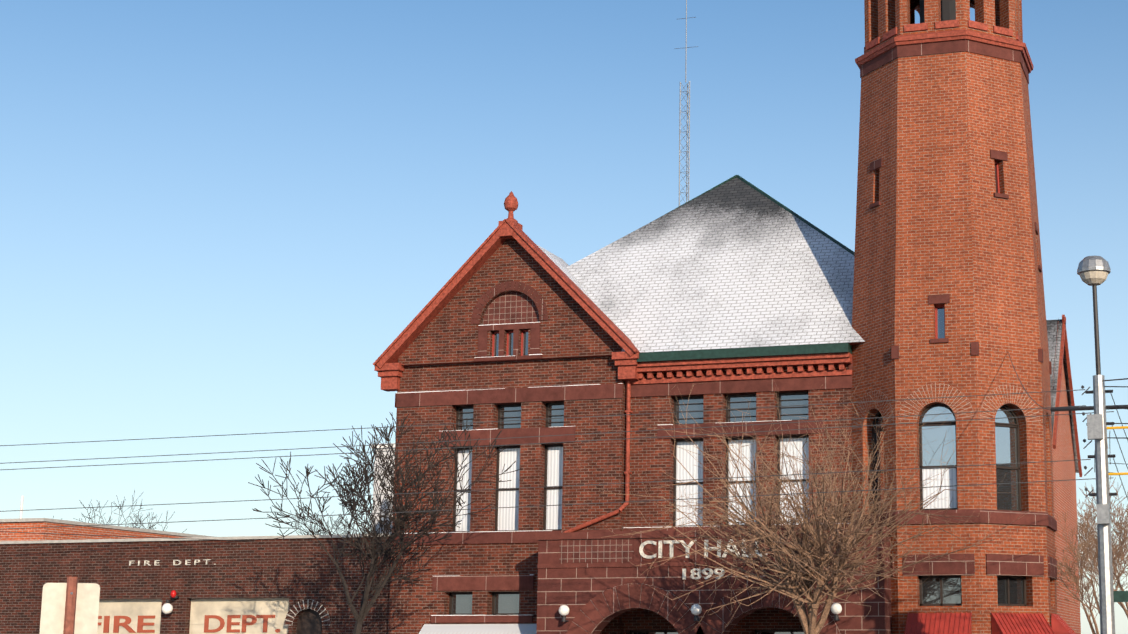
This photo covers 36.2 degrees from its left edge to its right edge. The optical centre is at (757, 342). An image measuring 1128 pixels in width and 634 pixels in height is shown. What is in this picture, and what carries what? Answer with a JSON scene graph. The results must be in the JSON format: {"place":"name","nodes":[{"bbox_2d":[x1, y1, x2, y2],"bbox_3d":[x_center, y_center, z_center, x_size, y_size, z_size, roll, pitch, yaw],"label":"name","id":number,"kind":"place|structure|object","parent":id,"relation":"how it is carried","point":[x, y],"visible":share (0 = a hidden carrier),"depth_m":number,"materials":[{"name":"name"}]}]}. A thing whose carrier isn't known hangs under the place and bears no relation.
{"place":"outdoors","nodes":[
{"label":"outdoors","id":0,"kind":"place"},
{"bbox_2d":[0,496,213,540],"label":"neighbour building","id":1,"kind":"structure","parent":0,"point":[85,532],"depth_m":52.98,"materials":[{"name":"brick"}]},
{"bbox_2d":[0,533,390,633],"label":"fire station building","id":2,"kind":"structure","parent":0,"point":[293,584],"depth_m":47.23,"materials":[{"name":"brown brick"}]},
{"bbox_2d":[98,616,154,632],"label":"sign lettering","id":3,"kind":"object","parent":2,"relation":"attached to","point":[128,628],"depth_m":47.85,"materials":[{"name":"brown paint"}]},
{"bbox_2d":[162,590,178,613],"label":"wall lights","id":4,"kind":"object","parent":2,"relation":"attached to","point":[167,607],"visible":1,"depth_m":46.98},
{"bbox_2d":[129,559,215,565],"bbox_3d":[-16.332,6.133,47.531,2.750,0.145,0.040,-3,-11,15],"label":"sign lettering","id":5,"kind":"object","parent":2,"relation":"attached to","point":[155,562],"visible":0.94,"depth_m":47.49},
{"bbox_2d":[204,615,279,632],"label":"sign lettering","id":6,"kind":"object","parent":2,"relation":"attached to","point":[230,623],"visible":0.98,"depth_m":46.92,"materials":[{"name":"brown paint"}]},
{"bbox_2d":[371,443,394,533],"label":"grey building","id":7,"kind":"structure","parent":0,"point":[380,487],"depth_m":65.04,"materials":[{"name":"grey"}]},
{"bbox_2d":[0,0,1127,633],"label":"sky","id":8,"kind":"structure","parent":0,"point":[218,217],"materials":[{"name":"blue"}]},
{"bbox_2d":[849,0,1056,633],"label":"tower","id":9,"kind":"structure","parent":0,"point":[948,294],"depth_m":41.91,"materials":[{"name":"red brick"}]},
{"bbox_2d":[1106,426,1127,474],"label":"crossarms","id":10,"kind":"object","parent":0,"point":[1122,427],"visible":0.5,"depth_m":31.26,"materials":[{"name":"orange wood"}]},
{"label":"road","id":11,"kind":"structure","parent":0,"visible":0},
{"bbox_2d":[1050,256,1127,633],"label":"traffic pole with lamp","id":12,"kind":"object","parent":11,"relation":"on","point":[1093,271],"visible":1,"depth_m":31.18,"materials":[{"name":"silver metal"}]},
{"label":"ground","id":13,"kind":"structure","parent":0,"visible":0},
{"bbox_2d":[39,577,99,633],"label":"parking signs","id":14,"kind":"object","parent":13,"relation":"on","point":[71,606],"visible":1,"depth_m":14.55,"materials":[{"name":"white metal"}]},
{"bbox_2d":[53,490,186,532],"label":"tree","id":15,"kind":"object","parent":13,"relation":"on","point":[136,516],"visible":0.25,"depth_m":95.36,"materials":[{"name":"brown plant"}]},
{"bbox_2d":[286,507,368,534],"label":"tree","id":16,"kind":"object","parent":13,"relation":"on","point":[321,525],"visible":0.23,"depth_m":94.08,"materials":[{"name":"brown plant"}]},
{"bbox_2d":[248,412,522,633],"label":"bare tree","id":17,"kind":"object","parent":13,"relation":"on","point":[399,520],"visible":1,"depth_m":39.95,"materials":[{"name":"brown plant"}]},
{"bbox_2d":[373,191,933,633],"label":"city hall walls","id":18,"kind":"structure","parent":13,"relation":"on","point":[510,289],"depth_m":44.78,"materials":[{"name":"red brick"}]},
{"bbox_2d":[0,353,1127,540],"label":"overhead wires","id":19,"kind":"object","parent":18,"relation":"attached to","point":[1084,440],"visible":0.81,"depth_m":34.07,"materials":[{"name":"grey metal"}]},
{"bbox_2d":[403,175,864,365],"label":"roof","id":20,"kind":"structure","parent":18,"relation":"on","point":[736,261],"depth_m":46.62,"materials":[{"name":"grey tile"}]},
{"bbox_2d":[419,612,1075,633],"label":"awnings","id":21,"kind":"object","parent":18,"relation":"attached to","point":[961,623],"visible":0.94,"depth_m":40.19,"materials":[{"name":"red fabric"}]},
{"bbox_2d":[676,0,697,205],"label":"radio mast","id":22,"kind":"object","parent":13,"relation":"on","point":[687,151],"visible":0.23,"depth_m":65.25,"materials":[{"name":"metal"}]},
{"bbox_2d":[535,526,891,633],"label":"entrance porch","id":23,"kind":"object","parent":13,"relation":"on","point":[587,578],"depth_m":41.53,"materials":[{"name":"stone"}]},
{"bbox_2d":[639,539,761,558],"bbox_3d":[-1.338,5.002,41.380,3.250,0.440,0.060,-3,-11,15],"label":"sign lettering","id":24,"kind":"object","parent":23,"relation":"attached to","point":[643,544],"visible":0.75,"depth_m":41.53},
{"bbox_2d":[559,603,841,621],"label":"globe lights","id":25,"kind":"object","parent":23,"relation":"attached to","point":[836,609],"visible":1,"depth_m":40.81,"materials":[{"name":"white glass"}]},
{"bbox_2d":[682,568,724,578],"bbox_3d":[-1.311,5.596,41.276,1.070,0.271,0.050,-3,-11,15],"label":"sign","id":26,"kind":"object","parent":23,"relation":"attached to","point":[698,573],"visible":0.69,"depth_m":41.27,"materials":[{"name":"white metal"}]},
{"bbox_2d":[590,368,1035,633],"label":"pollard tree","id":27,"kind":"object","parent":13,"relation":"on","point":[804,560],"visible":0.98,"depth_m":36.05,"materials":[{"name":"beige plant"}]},
{"bbox_2d":[1046,315,1081,633],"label":"building wing","id":28,"kind":"structure","parent":13,"relation":"on","point":[1065,443],"depth_m":50.02,"materials":[{"name":"red brick"}]},
{"bbox_2d":[1055,511,1127,633],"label":"tree","id":29,"kind":"object","parent":13,"relation":"on","point":[1082,558],"visible":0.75,"depth_m":43.04,"materials":[{"name":"beige plant"}]},
{"bbox_2d":[1077,489,1127,613],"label":"tree","id":30,"kind":"object","parent":13,"relation":"on","point":[1122,547],"visible":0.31,"depth_m":82.77,"materials":[{"name":"beige plant"}]},
{"bbox_2d":[1077,476,1127,617],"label":"tree","id":31,"kind":"object","parent":13,"relation":"on","point":[1093,531],"visible":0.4,"depth_m":70.01,"materials":[{"name":"beige plant"}]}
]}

